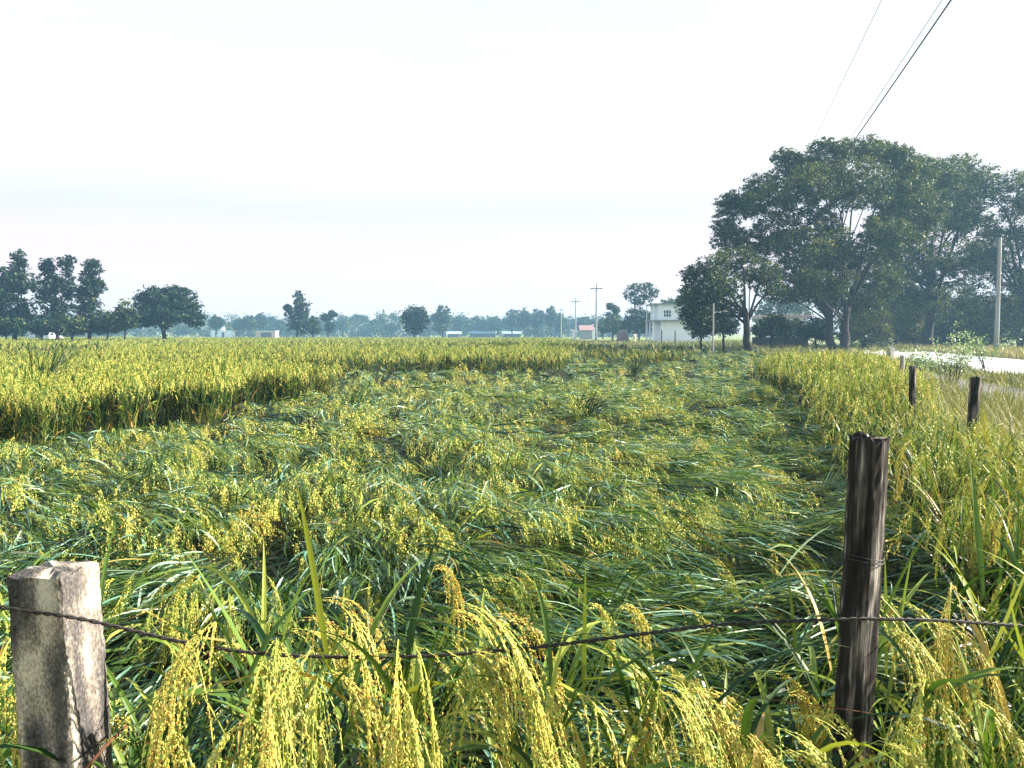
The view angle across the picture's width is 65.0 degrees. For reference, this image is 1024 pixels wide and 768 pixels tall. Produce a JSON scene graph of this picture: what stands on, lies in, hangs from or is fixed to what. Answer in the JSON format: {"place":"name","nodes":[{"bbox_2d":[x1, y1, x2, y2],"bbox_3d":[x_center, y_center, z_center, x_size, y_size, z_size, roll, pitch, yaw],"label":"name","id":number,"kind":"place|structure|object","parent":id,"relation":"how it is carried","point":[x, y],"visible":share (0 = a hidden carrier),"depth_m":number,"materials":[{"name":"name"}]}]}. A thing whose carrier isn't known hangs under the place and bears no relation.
{"place":"outdoors","nodes":[
{"label":"outdoors","id":0,"kind":"place"},
{"bbox_2d":[255,331,278,337],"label":"pink building","id":1,"kind":"structure","parent":0,"point":[272,334],"depth_m":269.55,"materials":[{"name":"paint"}]},
{"bbox_2d":[1,334,1021,442],"bbox_3d":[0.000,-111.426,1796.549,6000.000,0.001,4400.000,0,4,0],"label":"ground","id":2,"kind":"structure","parent":0,"point":[734,337],"depth_m":311.49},
{"bbox_2d":[0,248,39,339],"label":"tall tree","id":3,"kind":"object","parent":2,"relation":"on","point":[19,284],"visible":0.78,"depth_m":99.05,"materials":[{"name":"green plant"}]},
{"bbox_2d":[207,314,226,336],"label":"hazy tree","id":4,"kind":"object","parent":2,"relation":"on","point":[216,322],"visible":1,"depth_m":258.46,"materials":[{"name":"green plant"}]},
{"bbox_2d":[211,327,234,337],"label":"white cottage","id":5,"kind":"structure","parent":2,"relation":"on","point":[222,332],"depth_m":289.48,"materials":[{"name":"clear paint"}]},
{"bbox_2d":[230,318,245,336],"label":"hazy tree","id":6,"kind":"object","parent":2,"relation":"on","point":[235,323],"visible":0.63,"depth_m":298.58,"materials":[{"name":"green plant"}]},
{"bbox_2d":[238,313,258,336],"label":"hazy tree","id":7,"kind":"object","parent":2,"relation":"on","point":[250,323],"visible":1,"depth_m":288.20,"materials":[{"name":"green plant"}]},
{"bbox_2d":[255,312,267,330],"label":"hazy tree","id":8,"kind":"object","parent":2,"relation":"on","point":[261,319],"visible":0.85,"depth_m":293.19,"materials":[{"name":"green plant"}]},
{"bbox_2d":[273,319,286,335],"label":"hazy tree","id":9,"kind":"object","parent":2,"relation":"on","point":[279,322],"visible":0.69,"depth_m":328.34,"materials":[{"name":"green plant"}]},
{"bbox_2d":[0,309,651,336],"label":"treeline","id":10,"kind":"object","parent":2,"relation":"on","point":[179,329],"visible":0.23,"depth_m":330.06,"materials":[{"name":"green plant"}]},
{"bbox_2d":[318,310,337,337],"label":"tree","id":11,"kind":"object","parent":2,"relation":"on","point":[330,315],"visible":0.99,"depth_m":203.97,"materials":[{"name":"green plant"}]},
{"bbox_2d":[335,316,349,336],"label":"hazy tree","id":12,"kind":"object","parent":2,"relation":"on","point":[339,325],"visible":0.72,"depth_m":327.95,"materials":[{"name":"green plant"}]},
{"bbox_2d":[383,322,400,336],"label":"hazy tree","id":13,"kind":"object","parent":2,"relation":"on","point":[389,327],"visible":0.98,"depth_m":318.02,"materials":[{"name":"green plant"}]},
{"bbox_2d":[429,304,452,337],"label":"gappy tree","id":14,"kind":"object","parent":2,"relation":"on","point":[440,327],"visible":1,"depth_m":238.77,"materials":[{"name":"green plant"}]},
{"bbox_2d":[451,314,470,336],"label":"hazy tree","id":15,"kind":"object","parent":2,"relation":"on","point":[463,322],"visible":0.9,"depth_m":317.67,"materials":[{"name":"green plant"}]},
{"bbox_2d":[470,315,485,330],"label":"hazy tree","id":16,"kind":"object","parent":2,"relation":"on","point":[478,319],"visible":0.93,"depth_m":322.76,"materials":[{"name":"green plant"}]},
{"bbox_2d":[468,331,496,336],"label":"blue roofed shed","id":17,"kind":"structure","parent":2,"relation":"on","point":[481,334],"depth_m":319.44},
{"bbox_2d":[485,316,503,336],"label":"hazy tree","id":18,"kind":"object","parent":2,"relation":"on","point":[495,323],"visible":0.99,"depth_m":318.09,"materials":[{"name":"green plant"}]},
{"bbox_2d":[502,309,520,337],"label":"hazy tree","id":19,"kind":"object","parent":2,"relation":"on","point":[511,321],"visible":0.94,"depth_m":298.52,"materials":[{"name":"green plant"}]},
{"bbox_2d":[502,331,521,336],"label":"blue roofed shed","id":20,"kind":"structure","parent":2,"relation":"on","point":[515,333],"depth_m":314.45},
{"bbox_2d":[0,336,1023,767],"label":"standing rice","id":21,"kind":"object","parent":2,"relation":"on","point":[120,380],"visible":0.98,"depth_m":12.54,"materials":[{"name":"yellow plant"}]},
{"bbox_2d":[517,307,532,337],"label":"hazy tree","id":22,"kind":"object","parent":2,"relation":"on","point":[523,318],"visible":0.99,"depth_m":288.36,"materials":[{"name":"green plant"}]},
{"bbox_2d":[529,308,545,337],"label":"hazy tree","id":23,"kind":"object","parent":2,"relation":"on","point":[535,321],"visible":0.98,"depth_m":283.43,"materials":[{"name":"green plant"}]},
{"bbox_2d":[543,305,557,337],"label":"hazy tree","id":24,"kind":"object","parent":2,"relation":"on","point":[550,317],"visible":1,"depth_m":278.58,"materials":[{"name":"green plant"}]},
{"bbox_2d":[553,313,566,337],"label":"hazy tree","id":25,"kind":"object","parent":2,"relation":"on","point":[557,325],"visible":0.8,"depth_m":288.08,"materials":[{"name":"green plant"}]},
{"bbox_2d":[572,316,589,328],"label":"hazy tree","id":26,"kind":"object","parent":2,"relation":"on","point":[584,320],"visible":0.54,"depth_m":298.56,"materials":[{"name":"green plant"}]},
{"bbox_2d":[594,302,622,340],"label":"leaning tree","id":27,"kind":"object","parent":2,"relation":"on","point":[611,327],"visible":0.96,"depth_m":170.89,"materials":[{"name":"green plant"}]},
{"bbox_2d":[617,330,628,341],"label":"straw heap","id":28,"kind":"object","parent":2,"relation":"on","point":[622,335],"visible":0.91,"depth_m":127.09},
{"bbox_2d":[617,306,651,339],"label":"bushy tree","id":29,"kind":"object","parent":2,"relation":"on","point":[627,325],"visible":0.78,"depth_m":155.01,"materials":[{"name":"green plant"}]},
{"bbox_2d":[621,282,659,333],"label":"thin topped tree","id":30,"kind":"object","parent":2,"relation":"on","point":[638,301],"visible":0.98,"depth_m":148.98,"materials":[{"name":"green plant"}]},
{"bbox_2d":[644,303,710,341],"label":"two storey house","id":31,"kind":"structure","parent":2,"relation":"on","point":[663,316],"depth_m":122.08,"materials":[{"name":"white paint"}]},
{"bbox_2d":[748,284,750,313],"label":"power pole","id":32,"kind":"object","parent":2,"relation":"on","point":[749,300],"visible":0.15,"depth_m":105.43,"materials":[{"name":"concrete"}]},
{"bbox_2d":[768,0,951,258],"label":"overhead wire","id":33,"kind":"object","parent":32,"relation":"attached to","point":[881,100],"visible":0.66,"depth_m":21.93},
{"bbox_2d":[779,0,941,242],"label":"overhead wire","id":34,"kind":"object","parent":32,"relation":"attached to","point":[878,96],"visible":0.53,"depth_m":21.59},
{"bbox_2d":[750,312,795,347],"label":"bush","id":35,"kind":"object","parent":2,"relation":"on","point":[776,326],"visible":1,"depth_m":65.16,"materials":[{"name":"green plant"}]},
{"bbox_2d":[752,337,807,346],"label":"wall","id":36,"kind":"structure","parent":2,"relation":"on","point":[792,341],"depth_m":75.89,"materials":[{"name":"concrete"}]},
{"bbox_2d":[751,300,813,320],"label":"green tree","id":37,"kind":"object","parent":2,"relation":"on","point":[794,308],"visible":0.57,"depth_m":127.05,"materials":[{"name":"green plant"}]},
{"bbox_2d":[752,315,812,336],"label":"house","id":38,"kind":"structure","parent":2,"relation":"on","point":[801,317],"depth_m":91.71,"materials":[{"name":"grey concrete"}]},
{"bbox_2d":[780,315,802,336],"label":"bush","id":39,"kind":"object","parent":2,"relation":"on","point":[795,320],"visible":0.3,"depth_m":79.18,"materials":[{"name":"green plant"}]},
{"bbox_2d":[576,339,1011,352],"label":"rough grass","id":40,"kind":"structure","parent":2,"relation":"on","point":[731,344],"depth_m":78.31,"materials":[{"name":"plant"}]},
{"bbox_2d":[794,316,836,348],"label":"bush","id":41,"kind":"object","parent":2,"relation":"on","point":[813,327],"visible":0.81,"depth_m":69.51,"materials":[{"name":"green plant"}]},
{"bbox_2d":[705,132,971,349],"bbox_3d":[28.775,-11.252,64.809,26.170,17.609,11.185,-1,4,-19],"label":"huge tree","id":42,"kind":"object","parent":2,"relation":"on","point":[826,245],"visible":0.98,"depth_m":62.47,"materials":[{"name":"green plant"}]},
{"bbox_2d":[833,294,898,347],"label":"bush","id":43,"kind":"object","parent":2,"relation":"on","point":[873,325],"visible":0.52,"depth_m":70.74,"materials":[{"name":"green plant"}]},
{"bbox_2d":[736,342,1023,522],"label":"verge grass","id":44,"kind":"structure","parent":2,"relation":"on","point":[996,407],"depth_m":14.21,"materials":[{"name":"plant"}]},
{"bbox_2d":[868,293,925,344],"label":"bush","id":45,"kind":"object","parent":2,"relation":"on","point":[906,331],"visible":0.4,"depth_m":82.32,"materials":[{"name":"green plant"}]},
{"bbox_2d":[909,365,915,422],"bbox_3d":[4.653,0.373,9.336,0.082,1.185,0.076,-3,4,-15],"label":"fence post","id":46,"kind":"object","parent":2,"relation":"on","point":[912,384],"visible":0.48,"depth_m":9.29,"materials":[{"name":"brown wood"}]},
{"bbox_2d":[860,152,999,345],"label":"roadside tree","id":47,"kind":"object","parent":2,"relation":"on","point":[948,265],"visible":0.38,"depth_m":76.85,"materials":[{"name":"green plant"}]},
{"bbox_2d":[899,286,980,344],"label":"bush","id":48,"kind":"object","parent":2,"relation":"on","point":[937,331],"visible":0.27,"depth_m":84.11,"materials":[{"name":"green plant"}]},
{"bbox_2d":[871,342,1023,359],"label":"roadside grass","id":49,"kind":"structure","parent":2,"relation":"on","point":[1015,352],"depth_m":58.26,"materials":[{"name":"plant"}]},
{"bbox_2d":[938,295,1004,345],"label":"bush","id":50,"kind":"object","parent":2,"relation":"on","point":[980,329],"visible":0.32,"depth_m":82.75,"materials":[{"name":"green plant"}]},
{"bbox_2d":[967,376,980,439],"bbox_3d":[3.974,0.517,6.946,0.093,1.196,0.088,1,4,0],"label":"fence post","id":51,"kind":"object","parent":2,"relation":"on","point":[974,397],"visible":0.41,"depth_m":6.89,"materials":[{"name":"brown wood"}]},
{"bbox_2d":[943,163,1023,347],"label":"roadside tree","id":52,"kind":"object","parent":2,"relation":"on","point":[987,261],"visible":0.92,"depth_m":72.96,"materials":[{"name":"green plant"}]},
{"bbox_2d":[960,328,1020,368],"bbox_3d":[19.504,-1.447,33.064,2.313,1.849,1.740,0,4,0],"label":"roadside shrub","id":53,"kind":"object","parent":2,"relation":"on","point":[983,358],"visible":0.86,"depth_m":33.13,"materials":[{"name":"green plant"}]},
{"bbox_2d":[993,237,1001,349],"bbox_3d":[36.107,-6.578,59.705,0.350,8.534,0.368,0,4,0],"label":"power pole","id":54,"kind":"object","parent":2,"relation":"on","point":[997,312],"visible":0.84,"depth_m":59.61,"materials":[{"name":"concrete"}]},
{"bbox_2d":[980,292,1021,346],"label":"bush","id":55,"kind":"object","parent":2,"relation":"on","point":[1006,335],"visible":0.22,"depth_m":80.47,"materials":[{"name":"green plant"}]},
{"bbox_2d":[0,347,1023,767],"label":"field ground","id":56,"kind":"structure","parent":0,"point":[280,553],"depth_m":5.95,"materials":[{"name":"soil"}]},
{"bbox_2d":[0,313,33,338],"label":"bush","id":57,"kind":"object","parent":56,"relation":"on","point":[14,328],"visible":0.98,"depth_m":96.21,"materials":[{"name":"green plant"}]},
{"bbox_2d":[25,314,59,338],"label":"bush","id":58,"kind":"object","parent":56,"relation":"on","point":[42,327],"visible":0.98,"depth_m":96.89,"materials":[{"name":"green plant"}]},
{"bbox_2d":[0,319,98,403],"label":"grass tuft","id":59,"kind":"object","parent":56,"relation":"on","point":[51,364],"visible":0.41,"depth_m":16.82,"materials":[{"name":"green plant"}]},
{"bbox_2d":[31,254,77,340],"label":"tall tree","id":60,"kind":"object","parent":56,"relation":"on","point":[56,284],"visible":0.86,"depth_m":101.89,"materials":[{"name":"green plant"}]},
{"bbox_2d":[6,560,112,767],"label":"concrete fence post","id":61,"kind":"object","parent":56,"relation":"on","point":[59,668],"visible":0.94,"depth_m":1.61,"materials":[{"name":"concrete"}]},
{"bbox_2d":[84,723,128,767],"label":"twig","id":62,"kind":"object","parent":61,"relation":"attached to","point":[105,746],"visible":1,"depth_m":1.59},
{"bbox_2d":[52,314,91,339],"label":"bush","id":63,"kind":"object","parent":56,"relation":"on","point":[73,323],"visible":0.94,"depth_m":96.71,"materials":[{"name":"green plant"}]},
{"bbox_2d":[71,258,108,339],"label":"tall tree","id":64,"kind":"object","parent":56,"relation":"on","point":[93,283],"visible":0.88,"depth_m":98.99,"materials":[{"name":"green plant"}]},
{"bbox_2d":[0,496,202,767],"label":"rice plant","id":65,"kind":"object","parent":56,"relation":"on","point":[8,753],"visible":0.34,"depth_m":1.90,"materials":[{"name":"green plant"}]},
{"bbox_2d":[87,309,125,339],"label":"bush","id":66,"kind":"object","parent":56,"relation":"on","point":[108,325],"visible":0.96,"depth_m":96.81,"materials":[{"name":"green plant"}]},
{"bbox_2d":[105,298,142,339],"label":"tree","id":67,"kind":"object","parent":56,"relation":"on","point":[129,316],"visible":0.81,"depth_m":96.61,"materials":[{"name":"green plant"}]},
{"bbox_2d":[0,523,270,767],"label":"rice plant","id":68,"kind":"object","parent":56,"relation":"on","point":[134,722],"visible":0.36,"depth_m":1.84,"materials":[{"name":"green plant"}]},
{"bbox_2d":[128,284,208,339],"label":"broad tree","id":69,"kind":"object","parent":56,"relation":"on","point":[172,302],"visible":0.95,"depth_m":106.05,"materials":[{"name":"green plant"}]},
{"bbox_2d":[0,617,370,767],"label":"rice plant","id":70,"kind":"object","parent":56,"relation":"on","point":[44,751],"visible":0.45,"depth_m":1.70,"materials":[{"name":"green plant"}]},
{"bbox_2d":[109,538,392,767],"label":"rice plant","id":71,"kind":"object","parent":56,"relation":"on","point":[243,600],"visible":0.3,"depth_m":2.11,"materials":[{"name":"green plant"}]},
{"bbox_2d":[115,484,435,767],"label":"rice plant","id":72,"kind":"object","parent":56,"relation":"on","point":[324,711],"visible":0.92,"depth_m":1.59,"materials":[{"name":"yellow plant"}]},
{"bbox_2d":[282,290,315,336],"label":"columnar tree","id":73,"kind":"object","parent":56,"relation":"on","point":[299,323],"visible":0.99,"depth_m":168.94,"materials":[{"name":"green plant"}]},
{"bbox_2d":[225,626,392,767],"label":"rice plant","id":74,"kind":"object","parent":56,"relation":"on","point":[343,727],"visible":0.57,"depth_m":1.80,"materials":[{"name":"green plant"}]},
{"bbox_2d":[305,316,322,337],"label":"tree","id":75,"kind":"object","parent":56,"relation":"on","point":[316,328],"visible":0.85,"depth_m":171.21,"materials":[{"name":"green plant"}]},
{"bbox_2d":[196,536,623,767],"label":"rice plant","id":76,"kind":"object","parent":56,"relation":"on","point":[402,717],"visible":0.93,"depth_m":1.67,"materials":[{"name":"yellow plant"}]},
{"bbox_2d":[399,304,430,337],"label":"mango tree","id":77,"kind":"object","parent":56,"relation":"on","point":[417,318],"visible":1,"depth_m":163.91,"materials":[{"name":"green plant"}]},
{"bbox_2d":[265,601,578,767],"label":"rice plant","id":78,"kind":"object","parent":56,"relation":"on","point":[344,652],"visible":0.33,"depth_m":1.97,"materials":[{"name":"green plant"}]},
{"bbox_2d":[314,678,708,767],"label":"rice plant","id":79,"kind":"object","parent":56,"relation":"on","point":[523,757],"visible":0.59,"depth_m":1.73,"materials":[{"name":"green plant"}]},
{"bbox_2d":[0,341,1023,767],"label":"flattened rice","id":80,"kind":"object","parent":56,"relation":"on","point":[678,587],"visible":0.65,"depth_m":5.20,"materials":[{"name":"green plant"}]},
{"bbox_2d":[319,381,379,413],"bbox_3d":[-2.724,0.217,13.729,1.180,0.749,1.154,-1,4,-21],"label":"grass tuft","id":81,"kind":"object","parent":80,"relation":"on","point":[352,401],"visible":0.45,"depth_m":13.67,"materials":[{"name":"green plant"}]},
{"bbox_2d":[557,384,614,425],"bbox_3d":[1.098,0.306,12.600,1.094,0.712,1.248,1,4,21],"label":"grass tuft","id":82,"kind":"object","parent":80,"relation":"on","point":[588,413],"visible":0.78,"depth_m":12.64,"materials":[{"name":"green plant"}]},
{"bbox_2d":[403,567,675,767],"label":"rice plant","id":83,"kind":"object","parent":56,"relation":"on","point":[550,672],"visible":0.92,"depth_m":1.74,"materials":[{"name":"green plant"}]},
{"bbox_2d":[434,603,674,767],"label":"rice plant","id":84,"kind":"object","parent":56,"relation":"on","point":[567,694],"visible":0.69,"depth_m":1.90,"materials":[{"name":"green plant"}]},
{"bbox_2d":[590,283,602,339],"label":"power pole","id":85,"kind":"object","parent":56,"relation":"on","point":[596,288],"visible":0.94,"depth_m":137.45,"materials":[{"name":"concrete"}]},
{"bbox_2d":[619,351,648,376],"bbox_3d":[4.158,-0.698,27.138,1.497,0.890,1.324,0,4,0],"label":"grass tuft","id":86,"kind":"object","parent":56,"relation":"on","point":[631,372],"visible":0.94,"depth_m":27.05,"materials":[{"name":"green plant"}]},
{"bbox_2d":[421,559,854,767],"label":"rice plant","id":87,"kind":"object","parent":56,"relation":"on","point":[683,689],"visible":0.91,"depth_m":1.73,"materials":[{"name":"yellow plant"}]},
{"bbox_2d":[689,325,710,350],"bbox_3d":[14.530,-3.801,62.375,1.645,2.967,3.930,0,4,0],"label":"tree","id":88,"kind":"object","parent":56,"relation":"on","point":[701,337],"visible":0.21,"depth_m":61.85,"materials":[{"name":"green plant"}]},
{"bbox_2d":[585,611,833,767],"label":"rice plant","id":89,"kind":"object","parent":56,"relation":"on","point":[747,728],"visible":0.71,"depth_m":1.85,"materials":[{"name":"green plant"}]},
{"bbox_2d":[708,311,740,351],"bbox_3d":[15.824,-3.941,60.370,2.439,3.494,4.420,0,4,0],"label":"bush","id":90,"kind":"object","parent":56,"relation":"on","point":[727,324],"visible":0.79,"depth_m":59.40,"materials":[{"name":"green plant"}]},
{"bbox_2d":[674,244,790,352],"bbox_3d":[14.193,-5.542,53.043,8.152,7.652,5.091,-2,4,-28],"label":"slim tree","id":91,"kind":"object","parent":56,"relation":"on","point":[694,315],"visible":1,"depth_m":52.44,"materials":[{"name":"green plant"}]},
{"bbox_2d":[603,664,903,767],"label":"rice plant","id":92,"kind":"object","parent":56,"relation":"on","point":[759,732],"visible":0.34,"depth_m":1.77,"materials":[{"name":"green plant"}]},
{"bbox_2d":[605,647,927,767],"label":"rice plant","id":93,"kind":"object","parent":56,"relation":"on","point":[827,745],"visible":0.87,"depth_m":1.80,"materials":[{"name":"green plant"}]},
{"bbox_2d":[832,431,889,767],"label":"wooden fence post","id":94,"kind":"object","parent":56,"relation":"on","point":[862,556],"visible":0.96,"depth_m":1.78,"materials":[{"name":"brown wood"}]},
{"bbox_2d":[0,605,1023,659],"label":"fence wire","id":95,"kind":"object","parent":94,"relation":"attached to","point":[176,640],"visible":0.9,"depth_m":1.74,"materials":[{"name":"metal"}]},
{"bbox_2d":[755,697,1023,737],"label":"fence wire","id":96,"kind":"object","parent":94,"relation":"attached to","point":[859,711],"visible":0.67,"depth_m":1.78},
{"bbox_2d":[723,519,1017,767],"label":"rice plant","id":97,"kind":"object","parent":56,"relation":"on","point":[893,627],"visible":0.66,"depth_m":2.04,"materials":[{"name":"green plant"}]},
{"bbox_2d":[779,550,1023,767],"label":"rice plant","id":98,"kind":"object","parent":56,"relation":"on","point":[895,734],"visible":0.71,"depth_m":1.78,"materials":[{"name":"yellow plant"}]},
{"bbox_2d":[810,576,1023,767],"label":"rice plant","id":99,"kind":"object","parent":56,"relation":"on","point":[981,742],"visible":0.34,"depth_m":1.88,"materials":[{"name":"green plant"}]},
{"bbox_2d":[878,462,1023,767],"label":"rice plant","id":100,"kind":"object","parent":56,"relation":"on","point":[1002,658],"visible":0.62,"depth_m":2.21,"materials":[{"name":"green plant"}]},
{"bbox_2d":[895,548,1023,767],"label":"rice plant","id":101,"kind":"object","parent":56,"relation":"on","point":[1016,643],"visible":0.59,"depth_m":2.22,"materials":[{"name":"green plant"}]},
{"bbox_2d":[0,0,1023,333],"label":"sky","id":102,"kind":"structure","parent":0,"point":[365,157],"materials":[{"name":"white"}]},
{"bbox_2d":[578,325,593,338],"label":"red roofed house","id":103,"kind":"structure","parent":0,"point":[585,331],"depth_m":214.63,"materials":[{"name":"grey paint"}]},
{"bbox_2d":[808,341,1023,375],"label":"road","id":104,"kind":"structure","parent":0,"point":[1005,363],"depth_m":41.91,"materials":[{"name":"asphalt"}]},
{"bbox_2d":[817,352,1023,409],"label":"dirt track","id":105,"kind":"structure","parent":0,"point":[984,388],"depth_m":22.97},
{"bbox_2d":[897,345,941,371],"bbox_3d":[14.669,-0.835,28.955,1.367,1.143,1.560,0,4,0],"label":"roadside shrub","id":106,"kind":"object","parent":105,"relation":"on","point":[920,359],"visible":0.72,"depth_m":28.84,"materials":[{"name":"green plant"}]},
{"bbox_2d":[920,320,988,381],"bbox_3d":[13.801,-0.998,25.021,2.311,1.963,1.626,0,4,0],"label":"roadside shrub","id":107,"kind":"object","parent":105,"relation":"on","point":[960,357],"visible":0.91,"depth_m":25.00,"materials":[{"name":"green plant"}]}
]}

